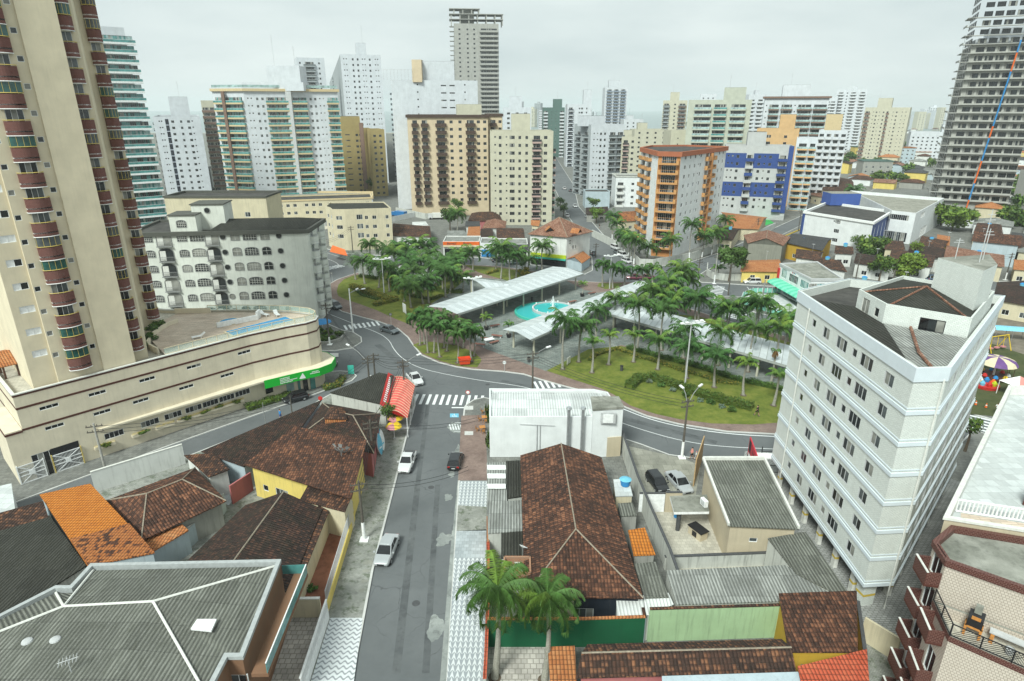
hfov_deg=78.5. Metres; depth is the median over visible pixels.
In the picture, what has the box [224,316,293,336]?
swimming pool
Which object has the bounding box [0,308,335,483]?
podium building
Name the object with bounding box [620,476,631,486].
water tank
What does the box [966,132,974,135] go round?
window
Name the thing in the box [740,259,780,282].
house
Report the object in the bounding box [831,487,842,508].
window
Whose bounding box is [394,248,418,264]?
palm tree
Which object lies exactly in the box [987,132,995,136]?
window
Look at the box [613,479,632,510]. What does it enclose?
outhouse
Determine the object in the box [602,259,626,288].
palm tree
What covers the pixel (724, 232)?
palm tree
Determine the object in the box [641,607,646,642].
boundary wall
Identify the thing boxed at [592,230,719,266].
boundary wall
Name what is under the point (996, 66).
window
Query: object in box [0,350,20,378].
terrace shelter
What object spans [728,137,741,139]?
window
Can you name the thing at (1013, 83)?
window
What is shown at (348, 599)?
sidewalk
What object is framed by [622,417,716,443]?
road patch
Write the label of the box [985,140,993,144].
window
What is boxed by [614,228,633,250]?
palm tree
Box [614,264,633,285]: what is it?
palm tree
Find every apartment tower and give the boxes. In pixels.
[0,0,159,388]
[100,26,166,225]
[153,81,211,194]
[201,100,226,189]
[209,41,346,194]
[294,57,326,88]
[330,32,388,182]
[340,116,370,190]
[365,128,388,195]
[383,60,477,208]
[405,104,488,214]
[449,8,502,113]
[485,113,502,211]
[490,113,555,224]
[503,86,530,129]
[538,110,541,129]
[542,99,564,156]
[564,86,591,166]
[572,116,624,195]
[602,74,627,123]
[620,110,643,129]
[620,130,635,172]
[630,123,663,172]
[634,145,728,256]
[661,90,687,128]
[662,129,685,144]
[685,75,751,145]
[700,94,716,99]
[719,131,794,219]
[745,84,765,130]
[757,101,799,205]
[761,75,831,136]
[771,209,1004,608]
[786,137,817,210]
[808,101,847,201]
[827,97,838,113]
[836,86,867,151]
[856,90,911,161]
[881,525,1023,680]
[906,119,944,158]
[909,115,913,128]
[911,112,926,129]
[920,109,928,128]
[924,113,930,128]
[926,0,1023,209]
[928,111,935,128]
[933,107,945,129]
[940,385,1023,536]
[943,112,947,123]
[1012,170,1023,206]
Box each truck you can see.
[391,210,406,215]
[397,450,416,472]
[406,371,423,385]
[428,212,442,219]
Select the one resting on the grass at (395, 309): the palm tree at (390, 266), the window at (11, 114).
the palm tree at (390, 266)
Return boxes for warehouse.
[583,189,609,207]
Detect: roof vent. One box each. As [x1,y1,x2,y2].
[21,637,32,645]
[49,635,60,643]
[323,407,346,423]
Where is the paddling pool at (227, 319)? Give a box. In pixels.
[219,318,236,324]
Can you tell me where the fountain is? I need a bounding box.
[514,296,570,319]
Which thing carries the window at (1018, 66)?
in the apartment tower at (984, 67)
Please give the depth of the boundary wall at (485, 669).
50.44 m
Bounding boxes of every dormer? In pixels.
[545,226,554,230]
[570,228,581,233]
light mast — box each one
[373,257,390,292]
[463,276,481,292]
[604,254,619,288]
[680,319,705,382]
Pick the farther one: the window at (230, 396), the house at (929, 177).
the house at (929, 177)
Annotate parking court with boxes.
[629,446,700,494]
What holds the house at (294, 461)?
on the road at (375, 657)
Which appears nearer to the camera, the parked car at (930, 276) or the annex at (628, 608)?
the annex at (628, 608)
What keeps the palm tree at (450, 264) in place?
on the grass at (395, 309)
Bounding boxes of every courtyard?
[224,483,231,504]
[487,647,545,680]
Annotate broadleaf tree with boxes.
[366,177,372,185]
[379,402,396,430]
[440,207,461,229]
[450,198,463,215]
[555,197,564,210]
[556,203,567,216]
[586,197,600,206]
[589,207,604,223]
[717,245,750,281]
[844,151,857,158]
[850,235,864,249]
[856,234,892,255]
[867,254,897,281]
[870,170,887,182]
[887,170,900,179]
[892,252,929,276]
[897,173,909,181]
[901,162,915,171]
[909,241,924,250]
[927,158,937,166]
[935,202,980,230]
[936,200,963,225]
[963,417,984,451]
[995,207,1019,223]
[1001,203,1023,226]
[1010,184,1016,199]
[1010,193,1023,207]
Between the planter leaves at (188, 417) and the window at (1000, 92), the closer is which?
the planter leaves at (188, 417)
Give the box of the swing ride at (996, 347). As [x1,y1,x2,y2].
[989,334,1010,353]
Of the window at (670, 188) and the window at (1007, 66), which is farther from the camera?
the window at (1007, 66)
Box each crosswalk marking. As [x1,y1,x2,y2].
[343,321,379,329]
[415,394,483,404]
[534,381,560,388]
[707,286,723,296]
[966,415,990,431]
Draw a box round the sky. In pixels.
[95,0,1023,110]
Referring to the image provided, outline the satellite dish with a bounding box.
[331,444,352,455]
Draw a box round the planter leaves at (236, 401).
[230,399,240,403]
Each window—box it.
[0,53,11,65]
[0,164,8,169]
[0,210,9,217]
[0,234,16,243]
[2,0,10,4]
[4,109,25,120]
[5,259,22,267]
[7,190,14,195]
[9,27,17,33]
[12,282,29,290]
[14,215,21,220]
[16,55,24,61]
[18,162,38,173]
[19,305,35,313]
[21,239,28,244]
[23,83,30,88]
[25,188,44,198]
[25,327,41,335]
[28,263,34,268]
[30,110,37,115]
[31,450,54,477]
[32,212,50,223]
[32,348,47,357]
[34,286,40,291]
[37,136,44,141]
[39,402,58,410]
[40,309,46,314]
[43,162,50,167]
[45,422,63,430]
[46,331,52,335]
[50,187,56,192]
[50,282,68,293]
[52,352,58,357]
[56,211,62,216]
[56,305,74,315]
[61,31,72,42]
[62,234,68,239]
[67,58,78,68]
[67,257,73,262]
[73,84,84,94]
[73,280,79,284]
[79,109,89,119]
[88,389,106,396]
[90,158,100,168]
[93,408,110,415]
[95,182,105,191]
[100,205,110,214]
[102,35,131,39]
[103,45,133,49]
[104,428,123,439]
[106,55,135,59]
[108,65,137,68]
[110,74,139,78]
[112,84,141,87]
[114,94,142,97]
[116,103,144,106]
[118,112,146,115]
[120,121,148,125]
[120,291,129,300]
[122,130,149,134]
[124,139,151,143]
[125,148,153,152]
[125,311,133,320]
[128,157,155,161]
[129,166,156,170]
[129,331,138,339]
[131,174,158,179]
[132,397,148,404]
[133,183,160,188]
[134,191,161,196]
[136,200,163,205]
[137,208,164,213]
[139,376,154,382]
[140,216,166,222]
[141,417,159,427]
[144,237,152,242]
[146,250,155,257]
[149,266,158,272]
[153,280,161,287]
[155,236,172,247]
[156,295,164,301]
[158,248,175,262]
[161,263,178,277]
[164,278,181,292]
[164,410,181,420]
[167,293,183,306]
[176,220,186,227]
[176,236,187,241]
[179,249,189,256]
[179,384,193,390]
[182,265,192,271]
[185,280,195,286]
[185,403,201,413]
[186,363,200,369]
[188,294,197,300]
[189,236,203,241]
[192,248,206,256]
[195,263,209,271]
[197,278,211,286]
[200,293,214,300]
[202,398,218,407]
[204,207,209,212]
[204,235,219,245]
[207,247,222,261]
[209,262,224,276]
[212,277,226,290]
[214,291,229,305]
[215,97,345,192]
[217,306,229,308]
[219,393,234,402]
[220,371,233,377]
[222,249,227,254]
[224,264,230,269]
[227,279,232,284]
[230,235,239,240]
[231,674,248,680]
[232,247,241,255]
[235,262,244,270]
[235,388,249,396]
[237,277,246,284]
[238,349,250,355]
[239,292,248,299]
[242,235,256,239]
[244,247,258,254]
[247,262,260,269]
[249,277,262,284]
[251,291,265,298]
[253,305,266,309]
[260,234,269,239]
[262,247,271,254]
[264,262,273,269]
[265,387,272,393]
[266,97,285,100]
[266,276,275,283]
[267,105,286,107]
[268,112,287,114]
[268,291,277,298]
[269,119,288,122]
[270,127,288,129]
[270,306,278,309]
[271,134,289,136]
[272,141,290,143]
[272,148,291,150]
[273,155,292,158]
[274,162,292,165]
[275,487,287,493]
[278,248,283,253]
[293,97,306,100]
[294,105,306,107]
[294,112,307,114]
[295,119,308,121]
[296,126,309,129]
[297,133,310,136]
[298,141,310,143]
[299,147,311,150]
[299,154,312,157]
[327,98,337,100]
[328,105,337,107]
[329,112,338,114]
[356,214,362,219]
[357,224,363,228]
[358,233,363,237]
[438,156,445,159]
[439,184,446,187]
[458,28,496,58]
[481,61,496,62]
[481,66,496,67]
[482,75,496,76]
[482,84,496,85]
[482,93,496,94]
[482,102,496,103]
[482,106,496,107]
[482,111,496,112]
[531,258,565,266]
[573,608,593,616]
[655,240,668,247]
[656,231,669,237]
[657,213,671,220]
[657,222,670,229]
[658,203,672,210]
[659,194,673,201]
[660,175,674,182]
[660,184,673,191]
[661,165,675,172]
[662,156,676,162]
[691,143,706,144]
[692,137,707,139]
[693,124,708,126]
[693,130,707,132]
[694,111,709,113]
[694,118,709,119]
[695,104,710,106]
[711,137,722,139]
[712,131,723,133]
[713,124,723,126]
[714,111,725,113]
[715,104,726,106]
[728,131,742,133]
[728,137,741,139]
[729,124,742,126]
[730,118,743,120]
[731,104,745,106]
[731,111,744,113]
[749,538,756,541]
[781,268,786,278]
[783,291,796,300]
[788,274,797,284]
[795,123,807,125]
[796,117,808,119]
[796,472,801,486]
[797,111,809,113]
[800,279,808,288]
[800,450,805,463]
[804,427,810,439]
[807,487,816,505]
[809,403,814,416]
[811,123,823,125]
[811,463,820,482]
[812,117,824,119]
[813,111,825,113]
[813,378,819,391]
[816,439,825,457]
[818,352,824,366]
[821,414,830,432]
[822,326,829,339]
[826,388,835,406]
[826,512,837,534]
[830,456,834,465]
[831,362,841,380]
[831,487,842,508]
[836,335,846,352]
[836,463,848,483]
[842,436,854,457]
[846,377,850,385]
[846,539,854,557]
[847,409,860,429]
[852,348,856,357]
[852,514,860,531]
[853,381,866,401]
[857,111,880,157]
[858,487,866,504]
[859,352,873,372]
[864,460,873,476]
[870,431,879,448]
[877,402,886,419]
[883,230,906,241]
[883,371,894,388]
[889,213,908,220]
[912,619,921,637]
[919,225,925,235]
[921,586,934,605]
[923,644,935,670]
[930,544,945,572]
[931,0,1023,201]
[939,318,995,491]
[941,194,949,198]
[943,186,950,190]
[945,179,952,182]
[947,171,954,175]
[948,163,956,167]
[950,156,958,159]
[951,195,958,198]
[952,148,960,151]
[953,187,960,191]
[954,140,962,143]
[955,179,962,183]
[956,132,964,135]
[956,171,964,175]
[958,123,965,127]
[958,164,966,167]
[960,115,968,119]
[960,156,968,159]
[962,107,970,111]
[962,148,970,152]
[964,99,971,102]
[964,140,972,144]
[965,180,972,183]
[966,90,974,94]
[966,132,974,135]
[967,82,976,86]
[967,172,974,176]
[968,124,976,127]
[969,164,976,168]
[970,73,978,77]
[970,115,978,119]
[970,156,978,160]
[971,65,980,69]
[972,107,980,111]
[972,148,980,152]
[974,56,982,60]
[974,99,982,102]
[974,140,982,144]
[976,47,984,51]
[976,90,984,94]
[976,132,984,136]
[978,38,986,42]
[978,82,986,86]
[978,124,986,127]
[979,164,986,168]
[980,29,988,34]
[980,73,988,77]
[980,115,989,119]
[982,20,990,25]
[982,64,991,68]
[982,107,991,111]
[983,148,991,152]
[984,11,993,16]
[984,55,993,60]
[985,99,993,102]
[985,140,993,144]
[986,2,995,6]
[986,47,995,51]
[987,90,995,94]
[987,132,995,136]
[988,38,997,42]
[989,81,997,85]
[991,29,999,33]
[991,73,999,77]
[991,115,999,119]
[993,20,1001,24]
[993,64,1001,68]
[993,107,1001,111]
[995,10,1004,15]
[995,55,1004,59]
[995,140,1003,144]
[997,1,1006,6]
[997,46,1006,51]
[997,90,1006,94]
[997,132,1006,136]
[999,37,1008,42]
[999,81,1008,85]
[999,124,1008,128]
[1001,28,1010,33]
[1001,73,1008,77]
[1001,309,1009,314]
[1002,115,1010,119]
[1004,19,1013,24]
[1004,64,1011,68]
[1004,107,1012,111]
[1006,55,1014,59]
[1006,98,1014,102]
[1008,46,1017,50]
[1008,90,1017,94]
[1010,37,1019,41]
[1010,81,1019,85]
[1013,72,1021,76]
[1015,63,1023,68]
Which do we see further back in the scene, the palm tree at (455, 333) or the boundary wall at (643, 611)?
the palm tree at (455, 333)
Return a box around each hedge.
[243,390,290,410]
[321,374,346,390]
[349,283,392,299]
[354,289,378,299]
[358,273,378,279]
[372,295,399,305]
[387,281,443,299]
[430,285,462,293]
[485,269,499,274]
[587,346,738,384]
[624,371,754,410]
[625,344,783,390]
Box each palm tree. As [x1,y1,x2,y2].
[342,250,361,279]
[350,253,374,283]
[358,237,381,255]
[362,254,392,287]
[376,240,398,262]
[376,259,401,291]
[381,243,404,262]
[384,264,411,287]
[388,238,413,264]
[389,270,413,301]
[392,275,424,307]
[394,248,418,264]
[396,253,422,271]
[397,242,419,254]
[397,261,426,293]
[405,234,430,252]
[406,312,423,345]
[409,250,432,266]
[409,274,435,303]
[411,237,437,255]
[412,304,434,344]
[414,318,438,353]
[415,269,442,303]
[418,311,443,353]
[419,245,441,257]
[420,253,450,285]
[424,318,449,357]
[428,260,454,288]
[432,262,458,297]
[433,308,451,348]
[434,252,461,279]
[434,264,462,293]
[439,322,454,351]
[440,256,463,287]
[444,325,467,363]
[446,205,467,229]
[446,251,466,265]
[447,315,462,344]
[448,244,466,261]
[451,268,474,292]
[451,318,471,348]
[454,247,473,269]
[454,549,541,680]
[459,244,483,270]
[460,323,480,360]
[462,325,485,356]
[482,243,502,268]
[486,236,517,278]
[497,247,521,280]
[504,245,528,277]
[510,568,584,680]
[517,251,540,272]
[529,236,556,269]
[544,307,582,369]
[565,311,601,362]
[582,297,612,336]
[582,334,604,373]
[594,257,612,286]
[600,328,619,365]
[601,286,629,326]
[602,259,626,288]
[603,208,622,238]
[608,216,626,239]
[613,226,630,250]
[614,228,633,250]
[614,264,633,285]
[619,291,658,347]
[620,230,639,257]
[622,233,640,260]
[622,326,644,362]
[625,233,648,264]
[632,264,652,280]
[633,277,668,299]
[637,238,660,258]
[642,329,674,369]
[645,262,662,284]
[645,283,678,302]
[648,298,679,350]
[649,267,688,290]
[655,291,688,313]
[658,230,683,265]
[663,283,691,314]
[665,258,699,300]
[668,317,702,358]
[669,332,707,378]
[676,268,703,298]
[677,284,715,319]
[681,216,704,261]
[686,287,716,320]
[693,229,715,257]
[697,341,735,387]
[702,317,740,365]
[703,226,724,254]
[707,295,746,325]
[710,225,730,251]
[710,264,725,279]
[715,295,748,328]
[716,214,735,228]
[733,352,759,396]
[734,312,773,372]
[739,291,775,333]
[740,290,779,336]
[764,313,793,377]
[765,367,785,406]
[766,303,795,343]
[769,348,780,383]
[780,311,793,341]
[843,183,865,190]
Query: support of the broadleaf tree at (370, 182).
on the kerb at (489, 258)
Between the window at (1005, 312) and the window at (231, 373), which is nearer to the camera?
the window at (231, 373)
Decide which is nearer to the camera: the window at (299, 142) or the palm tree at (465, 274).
the palm tree at (465, 274)
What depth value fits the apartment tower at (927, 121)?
1354.61 m
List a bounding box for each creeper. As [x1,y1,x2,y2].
[485,404,488,423]
[485,429,489,452]
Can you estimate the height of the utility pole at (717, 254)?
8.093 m
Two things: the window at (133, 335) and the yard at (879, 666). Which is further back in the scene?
the window at (133, 335)
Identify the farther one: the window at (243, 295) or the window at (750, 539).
the window at (243, 295)
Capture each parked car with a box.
[282,388,308,403]
[332,299,342,309]
[373,533,399,565]
[379,324,399,334]
[447,452,463,469]
[492,257,503,262]
[610,243,619,248]
[617,250,627,256]
[621,257,632,263]
[626,274,641,279]
[645,469,669,492]
[664,470,693,494]
[743,277,761,283]
[925,274,933,279]
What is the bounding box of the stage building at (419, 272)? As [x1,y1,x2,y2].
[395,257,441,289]
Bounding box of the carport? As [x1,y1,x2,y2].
[0,483,17,511]
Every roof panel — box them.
[487,465,505,469]
[487,474,505,478]
[487,484,505,488]
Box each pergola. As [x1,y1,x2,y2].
[427,267,583,321]
[466,277,508,306]
[503,281,646,355]
[608,303,789,376]
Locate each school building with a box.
[800,191,889,248]
[850,190,943,243]
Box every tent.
[994,325,1023,339]
[996,376,1023,392]
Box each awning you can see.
[330,245,346,255]
[389,376,415,433]
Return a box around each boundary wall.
[90,444,185,491]
[186,493,226,546]
[229,472,253,503]
[292,597,321,617]
[392,212,414,221]
[396,207,456,218]
[483,542,489,680]
[487,615,645,646]
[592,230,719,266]
[606,436,620,456]
[620,430,678,569]
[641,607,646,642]
[647,603,779,641]
[663,551,765,568]
[664,491,682,511]
[706,264,741,280]
[760,223,774,230]
[857,600,867,655]
[863,617,900,656]
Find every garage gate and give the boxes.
[15,458,48,484]
[50,446,84,472]
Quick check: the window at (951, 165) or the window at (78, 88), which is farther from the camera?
the window at (951, 165)
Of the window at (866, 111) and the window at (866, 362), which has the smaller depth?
the window at (866, 362)
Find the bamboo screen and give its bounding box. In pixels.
[693,436,704,485]
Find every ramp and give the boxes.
[465,406,472,409]
[465,431,472,434]
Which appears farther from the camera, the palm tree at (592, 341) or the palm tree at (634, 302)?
the palm tree at (634, 302)
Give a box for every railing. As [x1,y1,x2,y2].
[164,305,315,353]
[933,589,1023,666]
[955,499,1023,521]
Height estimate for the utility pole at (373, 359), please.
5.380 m
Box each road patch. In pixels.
[375,344,411,371]
[392,485,419,673]
[415,401,429,484]
[422,485,439,672]
[427,614,444,641]
[436,533,451,545]
[440,530,454,680]
[445,494,452,500]
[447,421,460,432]
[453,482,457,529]
[500,380,541,388]
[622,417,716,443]
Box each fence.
[299,599,328,680]
[325,501,353,598]
[741,288,781,312]
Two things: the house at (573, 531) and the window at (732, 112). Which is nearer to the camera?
the house at (573, 531)
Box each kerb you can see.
[16,373,356,502]
[158,161,592,273]
[190,394,415,662]
[322,324,361,350]
[331,264,791,434]
[446,397,982,680]
[556,158,865,265]
[699,188,1005,286]
[713,296,991,419]
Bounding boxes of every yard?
[305,533,343,608]
[866,644,894,680]
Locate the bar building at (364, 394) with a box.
[330,372,393,425]
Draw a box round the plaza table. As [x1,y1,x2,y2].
[484,337,493,342]
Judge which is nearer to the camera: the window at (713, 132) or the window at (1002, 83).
the window at (1002, 83)
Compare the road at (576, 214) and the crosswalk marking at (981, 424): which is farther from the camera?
the road at (576, 214)
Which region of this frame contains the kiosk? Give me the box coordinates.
[567,251,590,271]
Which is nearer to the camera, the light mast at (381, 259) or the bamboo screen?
the bamboo screen
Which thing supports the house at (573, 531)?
on the road at (375, 657)
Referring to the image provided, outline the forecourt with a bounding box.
[744,451,959,648]
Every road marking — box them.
[328,313,530,388]
[450,413,458,416]
[623,423,768,448]
[624,409,773,436]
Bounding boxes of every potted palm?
[480,311,492,327]
[502,320,513,334]
[578,280,587,293]
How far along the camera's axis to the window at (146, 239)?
122.20 m
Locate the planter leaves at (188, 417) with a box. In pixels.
[181,415,191,420]
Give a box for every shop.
[443,236,480,255]
[480,237,496,256]
[497,238,527,257]
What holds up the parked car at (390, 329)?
on the road at (375, 657)
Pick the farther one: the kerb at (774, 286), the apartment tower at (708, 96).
the apartment tower at (708, 96)
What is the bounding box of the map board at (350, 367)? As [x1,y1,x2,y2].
[347,365,353,374]
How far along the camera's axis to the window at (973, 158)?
245.28 m
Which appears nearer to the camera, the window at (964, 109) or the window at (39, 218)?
the window at (39, 218)
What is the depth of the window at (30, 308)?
73.42 m
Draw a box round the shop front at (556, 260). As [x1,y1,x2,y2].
[531,244,577,266]
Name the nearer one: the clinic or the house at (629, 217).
the clinic
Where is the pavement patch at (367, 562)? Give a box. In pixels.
[363,560,372,564]
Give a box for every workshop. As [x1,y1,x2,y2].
[665,565,827,605]
[702,456,799,552]
[764,532,846,590]
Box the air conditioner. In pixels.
[700,497,708,507]
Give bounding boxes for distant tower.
[531,107,536,126]
[534,102,542,124]
[928,105,936,112]
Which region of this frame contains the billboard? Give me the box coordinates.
[747,437,757,455]
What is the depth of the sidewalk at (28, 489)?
82.54 m
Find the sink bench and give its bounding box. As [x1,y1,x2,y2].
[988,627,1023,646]
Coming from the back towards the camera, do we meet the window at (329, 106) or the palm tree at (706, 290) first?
the window at (329, 106)
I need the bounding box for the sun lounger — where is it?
[191,332,205,337]
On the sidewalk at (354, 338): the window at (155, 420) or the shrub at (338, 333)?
the shrub at (338, 333)
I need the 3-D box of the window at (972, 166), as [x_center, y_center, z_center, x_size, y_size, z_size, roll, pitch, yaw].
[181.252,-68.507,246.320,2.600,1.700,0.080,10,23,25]
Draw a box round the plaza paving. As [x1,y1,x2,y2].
[432,277,786,385]
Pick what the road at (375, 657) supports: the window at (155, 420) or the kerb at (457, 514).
the kerb at (457, 514)
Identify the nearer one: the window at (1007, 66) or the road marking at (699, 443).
the road marking at (699, 443)
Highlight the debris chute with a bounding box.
[966,40,1021,207]
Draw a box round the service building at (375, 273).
[358,257,377,276]
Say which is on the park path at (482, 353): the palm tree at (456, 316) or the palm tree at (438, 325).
the palm tree at (456, 316)
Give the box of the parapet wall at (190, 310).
[174,308,210,313]
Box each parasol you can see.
[318,318,330,325]
[385,421,401,438]
[387,414,402,429]
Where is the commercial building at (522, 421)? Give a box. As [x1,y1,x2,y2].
[489,388,623,456]
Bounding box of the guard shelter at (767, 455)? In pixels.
[757,446,777,472]
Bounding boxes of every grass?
[337,272,461,322]
[414,342,480,366]
[466,265,530,280]
[547,346,781,423]
[598,283,622,288]
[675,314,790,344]
[970,339,1023,415]
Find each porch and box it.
[285,506,328,596]
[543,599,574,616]
[670,494,708,530]
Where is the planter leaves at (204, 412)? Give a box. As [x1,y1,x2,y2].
[199,409,210,413]
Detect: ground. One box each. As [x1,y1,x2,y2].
[145,115,1023,191]
[992,318,1023,353]
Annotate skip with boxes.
[458,356,470,363]
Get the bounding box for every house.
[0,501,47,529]
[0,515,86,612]
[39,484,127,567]
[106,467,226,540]
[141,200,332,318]
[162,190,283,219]
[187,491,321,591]
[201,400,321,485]
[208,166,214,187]
[244,426,365,513]
[281,193,371,219]
[306,402,380,476]
[325,202,393,249]
[392,223,430,247]
[412,221,427,225]
[447,230,466,235]
[465,221,479,232]
[467,226,479,235]
[468,212,501,230]
[481,229,492,236]
[482,219,506,236]
[496,228,524,237]
[520,443,643,616]
[528,217,592,267]
[531,220,540,230]
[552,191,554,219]
[576,639,796,680]
[586,206,608,221]
[611,173,638,206]
[618,211,635,230]
[717,226,739,248]
[721,212,766,239]
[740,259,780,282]
[743,230,790,262]
[774,591,857,671]
[785,234,832,260]
[795,249,823,261]
[797,649,868,680]
[810,193,821,204]
[814,257,846,277]
[822,177,853,193]
[834,245,853,266]
[841,161,852,173]
[848,173,869,178]
[849,175,874,185]
[850,146,857,158]
[853,253,889,280]
[855,159,893,176]
[873,179,897,189]
[879,154,899,160]
[884,240,904,256]
[888,249,935,278]
[892,162,904,173]
[899,179,925,188]
[900,146,916,163]
[904,169,928,182]
[908,243,945,271]
[909,159,926,165]
[915,151,930,158]
[915,165,925,169]
[916,154,931,164]
[919,236,947,248]
[926,170,934,179]
[937,234,949,248]
[939,216,978,227]
[944,245,1004,281]
[971,231,1022,266]
[972,218,1013,233]
[972,223,1002,242]
[975,202,1002,218]
[994,281,1023,321]
[1008,234,1023,258]
[1011,232,1023,237]
[1011,259,1023,280]
[1016,166,1023,176]
[1016,247,1023,259]
[1018,157,1023,165]
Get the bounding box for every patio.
[271,617,318,680]
[655,512,752,569]
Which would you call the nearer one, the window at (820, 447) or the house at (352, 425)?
the window at (820, 447)
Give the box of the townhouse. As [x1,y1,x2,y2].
[0,559,307,680]
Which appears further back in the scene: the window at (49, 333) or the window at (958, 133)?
the window at (958, 133)
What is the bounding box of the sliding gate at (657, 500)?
[638,492,665,511]
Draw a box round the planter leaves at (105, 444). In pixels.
[100,442,111,447]
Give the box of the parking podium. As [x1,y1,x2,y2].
[281,191,372,201]
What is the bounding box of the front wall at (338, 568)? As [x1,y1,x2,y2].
[327,512,354,610]
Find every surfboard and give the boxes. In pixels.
[376,433,382,454]
[379,429,384,450]
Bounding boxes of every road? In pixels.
[17,241,996,680]
[552,159,601,240]
[701,216,801,263]
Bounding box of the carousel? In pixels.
[982,354,1018,381]
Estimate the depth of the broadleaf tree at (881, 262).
162.13 m
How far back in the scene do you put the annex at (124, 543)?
58.76 m
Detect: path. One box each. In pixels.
[311,618,362,680]
[331,265,790,432]
[447,558,485,680]
[454,530,485,557]
[457,505,486,530]
[458,415,486,479]
[458,481,486,506]
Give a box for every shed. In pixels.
[548,646,576,680]
[628,528,654,564]
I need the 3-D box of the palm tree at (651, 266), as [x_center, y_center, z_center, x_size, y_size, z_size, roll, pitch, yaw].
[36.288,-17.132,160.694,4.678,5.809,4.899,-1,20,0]
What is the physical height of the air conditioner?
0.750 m
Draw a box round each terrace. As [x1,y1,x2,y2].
[504,556,530,607]
[746,294,795,311]
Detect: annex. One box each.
[70,523,154,564]
[184,453,229,495]
[300,486,354,535]
[616,599,643,615]
[643,593,673,640]
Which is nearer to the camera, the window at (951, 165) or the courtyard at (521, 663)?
the courtyard at (521, 663)
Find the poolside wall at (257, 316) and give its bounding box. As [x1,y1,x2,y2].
[216,309,260,327]
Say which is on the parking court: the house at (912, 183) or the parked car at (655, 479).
the parked car at (655, 479)
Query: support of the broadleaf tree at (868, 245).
on the road at (375, 657)
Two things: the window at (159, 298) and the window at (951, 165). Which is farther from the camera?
the window at (951, 165)
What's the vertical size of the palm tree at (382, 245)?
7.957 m
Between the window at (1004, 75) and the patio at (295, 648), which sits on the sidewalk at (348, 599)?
the patio at (295, 648)
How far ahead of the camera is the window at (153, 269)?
124.27 m
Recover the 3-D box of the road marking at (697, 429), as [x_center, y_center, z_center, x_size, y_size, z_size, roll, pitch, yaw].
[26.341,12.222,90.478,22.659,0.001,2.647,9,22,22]
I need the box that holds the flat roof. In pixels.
[662,672,799,680]
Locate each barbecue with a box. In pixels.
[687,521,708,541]
[961,603,985,640]
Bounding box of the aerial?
[57,654,76,671]
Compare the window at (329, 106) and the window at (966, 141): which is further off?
the window at (329, 106)
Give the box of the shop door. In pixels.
[297,377,315,389]
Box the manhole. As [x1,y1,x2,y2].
[412,600,419,605]
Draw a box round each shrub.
[144,323,157,331]
[145,331,158,339]
[152,319,165,326]
[306,583,317,592]
[320,334,327,340]
[322,327,333,333]
[323,333,336,339]
[334,330,343,335]
[517,267,529,274]
[657,382,664,386]
[681,391,690,396]
[706,398,715,404]
[728,405,736,411]
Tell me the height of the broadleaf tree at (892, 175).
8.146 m
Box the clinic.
[767,261,843,301]
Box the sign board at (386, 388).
[380,373,393,406]
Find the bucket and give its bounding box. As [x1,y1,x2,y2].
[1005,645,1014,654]
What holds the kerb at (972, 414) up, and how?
on the road at (375, 657)
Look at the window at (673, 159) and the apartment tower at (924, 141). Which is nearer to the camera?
the window at (673, 159)
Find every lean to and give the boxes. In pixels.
[144,524,192,561]
[487,462,506,501]
[487,500,522,554]
[501,531,522,562]
[506,460,521,500]
[618,502,636,534]
[634,562,668,598]
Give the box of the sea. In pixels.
[144,111,939,132]
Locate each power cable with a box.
[96,398,289,432]
[291,359,365,403]
[325,306,358,351]
[357,423,370,487]
[364,466,467,488]
[371,362,402,424]
[373,353,531,364]
[373,418,474,428]
[534,355,686,406]
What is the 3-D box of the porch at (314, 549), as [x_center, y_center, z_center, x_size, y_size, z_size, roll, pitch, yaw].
[-19.848,21.165,61.501,1.746,3.450,12.884,0,20,0]
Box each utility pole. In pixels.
[85,423,105,466]
[321,303,332,344]
[346,344,372,376]
[348,226,353,252]
[350,480,368,541]
[363,420,377,464]
[368,353,378,373]
[397,353,420,379]
[527,346,550,388]
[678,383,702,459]
[712,253,720,283]
[727,263,734,294]
[855,254,862,278]
[1002,253,1014,279]
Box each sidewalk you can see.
[0,371,354,500]
[99,395,413,680]
[152,141,591,273]
[319,324,360,349]
[460,398,984,680]
[556,142,864,265]
[699,168,1023,285]
[719,290,994,417]
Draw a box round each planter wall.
[146,319,178,354]
[321,332,345,344]
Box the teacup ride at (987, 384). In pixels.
[978,377,999,390]
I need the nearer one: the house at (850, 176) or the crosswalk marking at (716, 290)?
the crosswalk marking at (716, 290)
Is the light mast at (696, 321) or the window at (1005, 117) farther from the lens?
the window at (1005, 117)
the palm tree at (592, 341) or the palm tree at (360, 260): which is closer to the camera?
the palm tree at (592, 341)
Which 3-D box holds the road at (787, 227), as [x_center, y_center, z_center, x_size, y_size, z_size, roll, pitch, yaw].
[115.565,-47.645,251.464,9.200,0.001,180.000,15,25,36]

